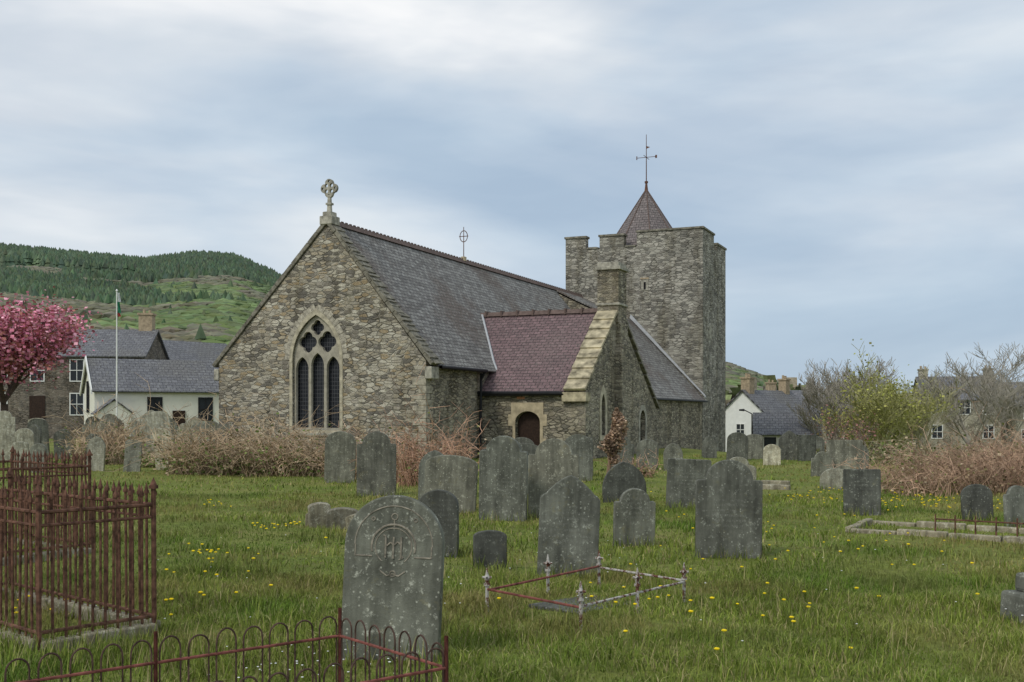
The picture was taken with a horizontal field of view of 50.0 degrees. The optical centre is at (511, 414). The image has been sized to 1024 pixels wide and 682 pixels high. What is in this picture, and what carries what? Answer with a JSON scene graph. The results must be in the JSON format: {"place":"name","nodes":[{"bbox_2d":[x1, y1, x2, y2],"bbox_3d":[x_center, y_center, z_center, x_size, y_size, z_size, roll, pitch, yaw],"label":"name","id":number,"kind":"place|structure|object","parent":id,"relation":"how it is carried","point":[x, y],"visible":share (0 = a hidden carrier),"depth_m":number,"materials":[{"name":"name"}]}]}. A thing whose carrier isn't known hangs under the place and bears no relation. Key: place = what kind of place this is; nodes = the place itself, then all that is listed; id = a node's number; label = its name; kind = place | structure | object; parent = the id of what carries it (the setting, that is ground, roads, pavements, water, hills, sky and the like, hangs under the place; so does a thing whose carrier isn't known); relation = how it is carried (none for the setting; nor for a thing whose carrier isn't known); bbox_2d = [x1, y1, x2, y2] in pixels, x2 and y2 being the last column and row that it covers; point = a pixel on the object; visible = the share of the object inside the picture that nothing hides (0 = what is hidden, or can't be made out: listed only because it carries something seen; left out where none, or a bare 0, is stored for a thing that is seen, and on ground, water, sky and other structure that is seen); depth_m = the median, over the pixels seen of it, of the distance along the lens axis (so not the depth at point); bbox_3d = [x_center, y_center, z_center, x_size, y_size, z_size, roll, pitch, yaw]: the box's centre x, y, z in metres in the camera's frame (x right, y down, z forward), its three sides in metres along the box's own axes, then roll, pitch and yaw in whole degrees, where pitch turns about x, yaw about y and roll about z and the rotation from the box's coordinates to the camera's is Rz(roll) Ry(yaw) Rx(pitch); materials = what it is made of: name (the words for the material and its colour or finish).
{"place":"outdoors","nodes":[
{"label":"outdoors","id":0,"kind":"place"},
{"bbox_2d":[0,453,996,494],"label":"grass","id":1,"kind":"structure","parent":0,"point":[407,487],"depth_m":28.99,"materials":[{"name":"green plant"}]},
{"bbox_2d":[0,556,1023,681],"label":"grass","id":2,"kind":"structure","parent":0,"point":[504,577],"depth_m":8.96,"materials":[{"name":"green plant"}]},
{"bbox_2d":[0,439,1023,681],"bbox_3d":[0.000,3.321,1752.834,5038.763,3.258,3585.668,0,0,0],"label":"ground","id":3,"kind":"structure","parent":0,"point":[654,484],"depth_m":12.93,"materials":[{"name":"green plant"}]},
{"bbox_2d":[0,411,14,460],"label":"gravestone","id":4,"kind":"object","parent":3,"relation":"on","point":[7,430],"visible":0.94,"depth_m":39.99,"materials":[{"name":"stone"}]},
{"bbox_2d":[12,442,28,467],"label":"gravestone","id":5,"kind":"object","parent":3,"relation":"on","point":[19,446],"visible":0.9,"depth_m":35.43,"materials":[{"name":"stone"}]},
{"bbox_2d":[15,428,33,449],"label":"gravestone","id":6,"kind":"object","parent":3,"relation":"on","point":[24,435],"visible":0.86,"depth_m":37.41,"materials":[{"name":"stone"}]},
{"bbox_2d":[28,424,41,443],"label":"gravestone","id":7,"kind":"object","parent":3,"relation":"on","point":[36,430],"visible":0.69,"depth_m":39.38,"materials":[{"name":"stone"}]},
{"bbox_2d":[30,443,46,472],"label":"gravestone","id":8,"kind":"object","parent":3,"relation":"on","point":[39,448],"visible":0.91,"depth_m":32.93,"materials":[{"name":"stone"}]},
{"bbox_2d":[30,419,49,454],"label":"gravestone","id":9,"kind":"object","parent":3,"relation":"on","point":[42,424],"visible":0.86,"depth_m":44.98,"materials":[{"name":"stone"}]},
{"bbox_2d":[0,446,92,565],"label":"tall iron railing","id":10,"kind":"object","parent":3,"relation":"on","point":[74,466],"visible":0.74,"depth_m":13.78,"materials":[{"name":"metal"}]},
{"bbox_2d":[0,286,102,410],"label":"cherry blossom tree","id":11,"kind":"object","parent":3,"relation":"on","point":[20,350],"visible":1,"depth_m":43.68,"materials":[{"name":"pink plant"}]},
{"bbox_2d":[53,429,75,458],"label":"gravestone","id":12,"kind":"object","parent":3,"relation":"on","point":[61,438],"visible":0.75,"depth_m":42.91,"materials":[{"name":"stone"}]},
{"bbox_2d":[0,468,160,652],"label":"tall iron railing","id":13,"kind":"object","parent":3,"relation":"on","point":[24,496],"visible":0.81,"depth_m":8.79,"materials":[{"name":"metal"}]},
{"bbox_2d":[3,335,166,438],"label":"walls","id":14,"kind":"structure","parent":3,"relation":"on","point":[57,402],"depth_m":79.54,"materials":[{"name":"stone"}]},
{"bbox_2d":[29,396,44,418],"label":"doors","id":15,"kind":"structure","parent":14,"relation":"attached to","point":[36,406],"depth_m":79.40,"materials":[{"name":"brown wood"}]},
{"bbox_2d":[0,359,83,414],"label":"window frames","id":16,"kind":"structure","parent":14,"relation":"attached to","point":[70,370],"depth_m":79.59,"materials":[{"name":"white wood"}]},
{"bbox_2d":[1,360,82,413],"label":"window panes","id":17,"kind":"object","parent":16,"relation":"in","point":[73,396],"visible":0.35,"depth_m":79.62,"materials":[{"name":"grey glass"}]},
{"bbox_2d":[23,329,158,357],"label":"roof front","id":18,"kind":"structure","parent":14,"relation":"on","point":[134,343],"depth_m":81.23,"materials":[{"name":"stone"}]},
{"bbox_2d":[137,313,156,330],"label":"chimney","id":19,"kind":"object","parent":14,"relation":"on","point":[146,321],"visible":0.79,"depth_m":83.22,"materials":[{"name":"stone"}]},
{"bbox_2d":[87,436,105,470],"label":"gravestone","id":20,"kind":"object","parent":3,"relation":"on","point":[96,446],"visible":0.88,"depth_m":33.98,"materials":[{"name":"stone"}]},
{"bbox_2d":[100,414,117,442],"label":"gravestone","id":21,"kind":"object","parent":3,"relation":"on","point":[110,418],"visible":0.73,"depth_m":41.43,"materials":[{"name":"stone"}]},
{"bbox_2d":[116,289,120,416],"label":"flagpole","id":22,"kind":"object","parent":3,"relation":"on","point":[118,303],"visible":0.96,"depth_m":59.97,"materials":[{"name":"white metal"}]},
{"bbox_2d":[44,373,207,464],"bbox_3d":[-14.375,0.089,39.657,5.328,3.433,6.312,0,0,-39],"label":"bramble bush","id":23,"kind":"object","parent":3,"relation":"on","point":[114,453],"visible":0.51,"depth_m":38.72,"materials":[{"name":"brown plant"}]},
{"bbox_2d":[123,440,142,471],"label":"gravestone","id":24,"kind":"object","parent":3,"relation":"on","point":[132,451],"visible":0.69,"depth_m":33.49,"materials":[{"name":"stone"}]},
{"bbox_2d":[80,356,218,438],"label":"white cottage","id":25,"kind":"structure","parent":3,"relation":"on","point":[176,384],"depth_m":71.09,"materials":[{"name":"paint"}]},
{"bbox_2d":[86,381,212,420],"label":"window frames","id":26,"kind":"structure","parent":25,"relation":"in","point":[87,396],"depth_m":71.33,"materials":[{"name":"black wood"}]},
{"bbox_2d":[88,382,211,419],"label":"window panes","id":27,"kind":"structure","parent":25,"relation":"in","point":[153,400],"depth_m":71.75,"materials":[{"name":"black glass"}]},
{"bbox_2d":[145,411,170,451],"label":"gravestone","id":28,"kind":"object","parent":3,"relation":"on","point":[154,419],"visible":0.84,"depth_m":38.93,"materials":[{"name":"stone"}]},
{"bbox_2d":[153,428,172,469],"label":"gravestone","id":29,"kind":"object","parent":3,"relation":"on","point":[159,431],"visible":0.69,"depth_m":34.42,"materials":[{"name":"stone"}]},
{"bbox_2d":[141,442,193,467],"bbox_3d":[-11.415,1.324,37.110,3.400,0.963,2.930,0,0,0],"label":"bramble bush","id":30,"kind":"object","parent":3,"relation":"on","point":[149,464],"visible":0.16,"depth_m":36.23,"materials":[{"name":"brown plant"}]},
{"bbox_2d":[111,391,301,475],"bbox_3d":[-8.740,0.569,32.377,5.592,2.463,5.006,0,0,-11],"label":"bramble bush","id":31,"kind":"object","parent":3,"relation":"on","point":[191,459],"visible":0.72,"depth_m":31.78,"materials":[{"name":"brown plant"}]},
{"bbox_2d":[4,608,448,681],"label":"hoop top railing","id":32,"kind":"object","parent":3,"relation":"on","point":[340,636],"visible":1,"depth_m":6.04,"materials":[{"name":"metal"}]},
{"bbox_2d":[184,393,366,476],"bbox_3d":[-6.617,0.588,31.978,5.289,2.435,5.235,0,0,0],"label":"bramble bush","id":33,"kind":"object","parent":3,"relation":"on","point":[284,458],"visible":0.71,"depth_m":31.30,"materials":[{"name":"brown plant"}]},
{"bbox_2d":[308,502,330,527],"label":"gravestone","id":34,"kind":"object","parent":3,"relation":"on","point":[317,512],"visible":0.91,"depth_m":17.09,"materials":[{"name":"stone"}]},
{"bbox_2d":[324,431,355,482],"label":"gravestone","id":35,"kind":"object","parent":3,"relation":"on","point":[340,448],"visible":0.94,"depth_m":27.91,"materials":[{"name":"stone"}]},
{"bbox_2d":[326,507,357,529],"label":"gravestone","id":36,"kind":"object","parent":3,"relation":"on","point":[337,516],"visible":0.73,"depth_m":16.90,"materials":[{"name":"stone"}]},
{"bbox_2d":[272,394,432,480],"bbox_3d":[-3.849,0.626,29.803,4.343,2.355,4.812,0,0,23],"label":"bramble bush","id":37,"kind":"object","parent":3,"relation":"on","point":[323,455],"visible":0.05,"depth_m":29.24,"materials":[{"name":"brown plant"}]},
{"bbox_2d":[357,431,395,495],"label":"gravestone","id":38,"kind":"object","parent":3,"relation":"on","point":[376,462],"visible":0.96,"depth_m":23.44,"materials":[{"name":"stone"}]},
{"bbox_2d":[342,495,444,661],"bbox_3d":[-0.842,1.270,7.750,0.700,1.400,0.120,2,-2,4],"label":"foreground gravestone","id":39,"kind":"object","parent":3,"relation":"on","point":[393,574],"visible":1,"depth_m":7.70,"materials":[{"name":"stone"}]},
{"bbox_2d":[347,364,489,486],"bbox_3d":[-2.098,0.259,27.938,3.865,3.109,5.017,0,0,25],"label":"bramble bush","id":40,"kind":"object","parent":3,"relation":"on","point":[405,471],"visible":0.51,"depth_m":27.50,"materials":[{"name":"brown plant"}]},
{"bbox_2d":[418,450,442,499],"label":"gravestone","id":41,"kind":"object","parent":3,"relation":"on","point":[421,471],"visible":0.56,"depth_m":20.98,"materials":[{"name":"stone"}]},
{"bbox_2d":[419,489,458,557],"bbox_3d":[-0.911,1.486,13.689,0.500,1.100,0.090,0,2,12],"label":"gravestone","id":42,"kind":"object","parent":3,"relation":"on","point":[443,505],"visible":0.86,"depth_m":13.62,"materials":[{"name":"stone"}]},
{"bbox_2d":[424,455,477,513],"bbox_3d":[-1.100,1.378,19.592,0.950,1.310,0.090,3,1,9],"label":"gravestone","id":43,"kind":"object","parent":3,"relation":"on","point":[456,476],"visible":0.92,"depth_m":19.53,"materials":[{"name":"stone"}]},
{"bbox_2d":[212,135,726,459],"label":"stone church","id":44,"kind":"structure","parent":3,"relation":"on","point":[629,322],"depth_m":44.16,"materials":[{"name":"grey stone"}]},
{"bbox_2d":[298,321,338,427],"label":"window glass","id":45,"kind":"structure","parent":44,"relation":"in","point":[308,342],"depth_m":42.17,"materials":[{"name":"black glass"}]},
{"bbox_2d":[518,412,539,445],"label":"vestry door","id":46,"kind":"structure","parent":44,"relation":"in","point":[528,422],"depth_m":43.79,"materials":[{"name":"brown wood"}]},
{"bbox_2d":[473,530,506,569],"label":"gravestone","id":47,"kind":"object","parent":3,"relation":"on","point":[488,545],"visible":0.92,"depth_m":12.46,"materials":[{"name":"stone"}]},
{"bbox_2d":[479,436,527,520],"bbox_3d":[-0.142,1.179,17.960,0.800,1.670,0.090,2,4,12],"label":"gravestone","id":48,"kind":"object","parent":3,"relation":"on","point":[503,474],"visible":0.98,"depth_m":17.90,"materials":[{"name":"stone"}]},
{"bbox_2d":[0,474,1023,681],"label":"grass tufts","id":49,"kind":"object","parent":3,"relation":"on","point":[141,654],"visible":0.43,"depth_m":8.51,"materials":[{"name":"green plant"}]},
{"bbox_2d":[14,487,1023,649],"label":"dandelions","id":50,"kind":"object","parent":3,"relation":"on","point":[690,611],"visible":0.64,"depth_m":12.11,"materials":[{"name":"yellow plant"}]},
{"bbox_2d":[528,439,578,517],"bbox_3d":[0.701,1.199,18.421,0.860,1.590,0.090,0,-2,9],"label":"gravestone","id":51,"kind":"object","parent":3,"relation":"on","point":[551,462],"visible":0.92,"depth_m":18.40,"materials":[{"name":"stone"}]},
{"bbox_2d":[537,475,599,577],"bbox_3d":[0.618,1.358,12.003,0.660,1.390,0.090,2,0,1],"label":"gravestone","id":52,"kind":"object","parent":3,"relation":"on","point":[569,520],"visible":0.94,"depth_m":11.96,"materials":[{"name":"stone"}]},
{"bbox_2d":[564,434,592,480],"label":"gravestone","id":53,"kind":"object","parent":3,"relation":"on","point":[580,445],"visible":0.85,"depth_m":29.00,"materials":[{"name":"stone"}]},
{"bbox_2d":[529,595,632,613],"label":"flat grave slab","id":54,"kind":"structure","parent":3,"relation":"on","point":[545,605],"depth_m":9.72,"materials":[{"name":"stone"}]},
{"bbox_2d":[482,550,688,629],"bbox_3d":[0.716,1.564,9.939,1.236,0.489,2.115,0,0,38],"label":"grave plot railing","id":55,"kind":"object","parent":3,"relation":"on","point":[581,591],"visible":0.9,"depth_m":9.65,"materials":[{"name":"grey metal"}]},
{"bbox_2d":[597,407,628,473],"bbox_3d":[2.509,0.841,27.274,0.790,2.032,0.581,0,0,0],"label":"brown conifer shrub","id":56,"kind":"object","parent":3,"relation":"on","point":[615,435],"visible":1,"depth_m":27.20,"materials":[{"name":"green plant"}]},
{"bbox_2d":[611,437,633,465],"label":"gravestone","id":57,"kind":"object","parent":3,"relation":"on","point":[629,449],"visible":0.38,"depth_m":32.99,"materials":[{"name":"stone"}]},
{"bbox_2d":[602,462,646,502],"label":"gravestone","id":58,"kind":"object","parent":3,"relation":"on","point":[620,478],"visible":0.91,"depth_m":21.72,"materials":[{"name":"stone"}]},
{"bbox_2d":[592,444,665,477],"bbox_3d":[3.195,1.302,30.611,2.332,0.954,1.421,0,0,0],"label":"dry shrub","id":59,"kind":"object","parent":3,"relation":"on","point":[645,471],"visible":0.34,"depth_m":30.53,"materials":[{"name":"brown plant"}]},
{"bbox_2d":[613,488,655,546],"bbox_3d":[1.634,1.511,14.688,0.560,1.050,0.090,1,2,-8],"label":"gravestone","id":60,"kind":"object","parent":3,"relation":"on","point":[634,510],"visible":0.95,"depth_m":14.64,"materials":[{"name":"stone"}]},
{"bbox_2d":[636,439,658,469],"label":"gravestone","id":61,"kind":"object","parent":3,"relation":"on","point":[646,446],"visible":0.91,"depth_m":34.92,"materials":[{"name":"stone"}]},
{"bbox_2d":[663,443,682,470],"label":"gravestone","id":62,"kind":"object","parent":3,"relation":"on","point":[672,450],"visible":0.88,"depth_m":33.98,"materials":[{"name":"stone"}]},
{"bbox_2d":[665,458,711,507],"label":"gravestone","id":63,"kind":"object","parent":3,"relation":"on","point":[683,475],"visible":0.66,"depth_m":20.24,"materials":[{"name":"stone"}]},
{"bbox_2d":[701,436,716,457],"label":"gravestone","id":64,"kind":"object","parent":3,"relation":"on","point":[709,446],"visible":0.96,"depth_m":43.97,"materials":[{"name":"stone"}]},
{"bbox_2d":[695,460,762,558],"bbox_3d":[2.646,1.287,13.405,0.800,1.470,0.090,1,-1,6],"label":"gravestone","id":65,"kind":"object","parent":3,"relation":"on","point":[728,505],"visible":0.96,"depth_m":13.36,"materials":[{"name":"stone"}]},
{"bbox_2d":[726,432,747,459],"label":"gravestone","id":66,"kind":"object","parent":3,"relation":"on","point":[737,444],"visible":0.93,"depth_m":41.94,"materials":[{"name":"stone"}]},
{"bbox_2d":[726,392,761,451],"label":"walls","id":67,"kind":"structure","parent":3,"relation":"on","point":[734,414],"depth_m":90.20,"materials":[{"name":"white paint"}]},
{"bbox_2d":[741,389,810,411],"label":"roof front","id":68,"kind":"structure","parent":67,"relation":"on","point":[768,401],"depth_m":91.80,"materials":[{"name":"stone"}]},
{"bbox_2d":[747,434,762,458],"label":"gravestone","id":69,"kind":"object","parent":3,"relation":"on","point":[755,446],"visible":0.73,"depth_m":42.98,"materials":[{"name":"stone"}]},
{"bbox_2d":[763,444,780,464],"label":"gravestone","id":70,"kind":"object","parent":3,"relation":"on","point":[771,454],"visible":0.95,"depth_m":37.98,"materials":[{"name":"stone"}]},
{"bbox_2d":[761,480,790,489],"bbox_3d":[5.294,1.730,26.604,3.156,0.241,1.778,0,0,25],"label":"kerbed grave","id":71,"kind":"object","parent":3,"relation":"on","point":[774,485],"visible":0.12,"depth_m":25.40,"materials":[{"name":"stone"}]},
{"bbox_2d":[753,412,821,447],"bbox_3d":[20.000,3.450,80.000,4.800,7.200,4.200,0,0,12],"label":"roof","id":72,"kind":"structure","parent":3,"relation":"on","point":[771,427],"depth_m":78.88,"materials":[{"name":"stone"}]},
{"bbox_2d":[778,430,797,459],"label":"gravestone","id":73,"kind":"object","parent":3,"relation":"on","point":[788,443],"visible":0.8,"depth_m":41.94,"materials":[{"name":"stone"}]},
{"bbox_2d":[797,435,816,460],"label":"gravestone","id":74,"kind":"object","parent":3,"relation":"on","point":[806,447],"visible":0.76,"depth_m":40.93,"materials":[{"name":"stone"}]},
{"bbox_2d":[726,375,912,450],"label":"distant trees","id":75,"kind":"object","parent":3,"relation":"on","point":[730,395],"depth_m":128.15,"materials":[{"name":"green plant"}]},
{"bbox_2d":[786,368,858,439],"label":"bare tree","id":76,"kind":"object","parent":3,"relation":"on","point":[813,394],"visible":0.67,"depth_m":77.46,"materials":[{"name":"brown plant"}]},
{"bbox_2d":[811,451,833,475],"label":"gravestone","id":77,"kind":"object","parent":3,"relation":"on","point":[818,468],"visible":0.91,"depth_m":30.93,"materials":[{"name":"stone"}]},
{"bbox_2d":[820,468,842,489],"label":"gravestone","id":78,"kind":"object","parent":3,"relation":"on","point":[829,477],"visible":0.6,"depth_m":25.58,"materials":[{"name":"stone"}]},
{"bbox_2d":[805,400,879,451],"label":"roadside tree","id":79,"kind":"object","parent":3,"relation":"on","point":[860,437],"visible":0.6,"depth_m":63.79,"materials":[{"name":"green plant"}]},
{"bbox_2d":[826,440,862,468],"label":"gravestone","id":80,"kind":"object","parent":3,"relation":"on","point":[839,451],"visible":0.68,"depth_m":30.96,"materials":[{"name":"stone"}]},
{"bbox_2d":[798,356,899,439],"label":"bare tree","id":81,"kind":"object","parent":3,"relation":"on","point":[846,374],"visible":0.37,"depth_m":85.39,"materials":[{"name":"brown plant"}]},
{"bbox_2d":[809,358,899,445],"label":"bare tree","id":82,"kind":"object","parent":3,"relation":"on","point":[824,363],"visible":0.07,"depth_m":94.07,"materials":[{"name":"brown plant"}]},
{"bbox_2d":[843,469,880,515],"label":"gravestone","id":83,"kind":"object","parent":3,"relation":"on","point":[861,488],"visible":0.76,"depth_m":18.97,"materials":[{"name":"stone"}]},
{"bbox_2d":[812,339,962,451],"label":"willow tree","id":84,"kind":"object","parent":3,"relation":"on","point":[883,405],"visible":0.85,"depth_m":69.17,"materials":[{"name":"green plant"}]},
{"bbox_2d":[852,365,964,448],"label":"bare tree","id":85,"kind":"object","parent":3,"relation":"on","point":[917,432],"visible":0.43,"depth_m":73.74,"materials":[{"name":"brown plant"}]},
{"bbox_2d":[816,428,1023,465],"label":"ivy scrub","id":86,"kind":"object","parent":3,"relation":"on","point":[876,450],"visible":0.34,"depth_m":41.15,"materials":[{"name":"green plant"}]},
{"bbox_2d":[820,407,1023,497],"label":"bramble hedge","id":87,"kind":"object","parent":3,"relation":"on","point":[958,476],"visible":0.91,"depth_m":24.13,"materials":[{"name":"brown plant"}]},
{"bbox_2d":[845,514,1023,543],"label":"kerbed grave","id":88,"kind":"object","parent":3,"relation":"on","point":[944,525],"visible":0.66,"depth_m":15.95,"materials":[{"name":"stone"}]},
{"bbox_2d":[913,384,1000,451],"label":"walls","id":89,"kind":"structure","parent":3,"relation":"on","point":[967,421],"depth_m":104.78,"materials":[{"name":"stone"}]},
{"bbox_2d":[916,376,1000,400],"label":"roof front","id":90,"kind":"structure","parent":89,"relation":"on","point":[950,381],"depth_m":106.95,"materials":[{"name":"stone"}]},
{"bbox_2d":[932,401,993,437],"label":"window panes","id":91,"kind":"object","parent":89,"relation":"in","point":[936,434],"visible":0.3,"depth_m":104.75,"materials":[{"name":"grey glass"}]},
{"bbox_2d":[902,341,1023,448],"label":"bare tree","id":92,"kind":"object","parent":3,"relation":"on","point":[990,383],"visible":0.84,"depth_m":80.08,"materials":[{"name":"grey plant"}]},
{"bbox_2d":[928,387,1023,485],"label":"bramble hedge","id":93,"kind":"object","parent":3,"relation":"on","point":[978,442],"visible":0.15,"depth_m":26.99,"materials":[{"name":"brown plant"}]},
{"bbox_2d":[960,484,993,519],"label":"gravestone","id":94,"kind":"object","parent":3,"relation":"on","point":[976,498],"visible":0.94,"depth_m":17.78,"materials":[{"name":"stone"}]},
{"bbox_2d":[969,364,1023,444],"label":"bare tree","id":95,"kind":"object","parent":3,"relation":"on","point":[1015,409],"visible":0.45,"depth_m":90.80,"materials":[{"name":"brown plant"}]},
{"bbox_2d":[998,382,1023,447],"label":"pale house with bay","id":96,"kind":"structure","parent":3,"relation":"on","point":[1021,429],"depth_m":106.21,"materials":[{"name":"white paint"}]},
{"bbox_2d":[1000,572,1023,622],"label":"broken plinth","id":97,"kind":"structure","parent":3,"relation":"on","point":[1012,601],"depth_m":9.34,"materials":[{"name":"stone"}]},
{"bbox_2d":[1003,485,1023,527],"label":"gravestone","id":98,"kind":"object","parent":3,"relation":"on","point":[1013,501],"visible":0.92,"depth_m":16.77,"materials":[{"name":"stone"}]},
{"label":"walls","id":99,"kind":"object","parent":3,"relation":"on","visible":0},
{"bbox_2d":[163,340,226,360],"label":"roof front","id":100,"kind":"structure","parent":99,"relation":"on","point":[190,350],"depth_m":91.27,"materials":[{"name":"stone"}]},
{"bbox_2d":[0,0,1023,393],"label":"sky","id":101,"kind":"structure","parent":0,"point":[857,166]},
{"bbox_3d":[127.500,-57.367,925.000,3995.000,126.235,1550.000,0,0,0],"label":"hills","id":102,"kind":"structure","parent":0,"visible":0},
{"bbox_2d":[0,242,797,391],"bbox_3d":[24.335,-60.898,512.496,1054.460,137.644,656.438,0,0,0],"label":"hill woodland","id":103,"kind":"object","parent":102,"relation":"on","point":[205,296],"visible":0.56,"depth_m":546.72,"materials":[{"name":"green plant"}]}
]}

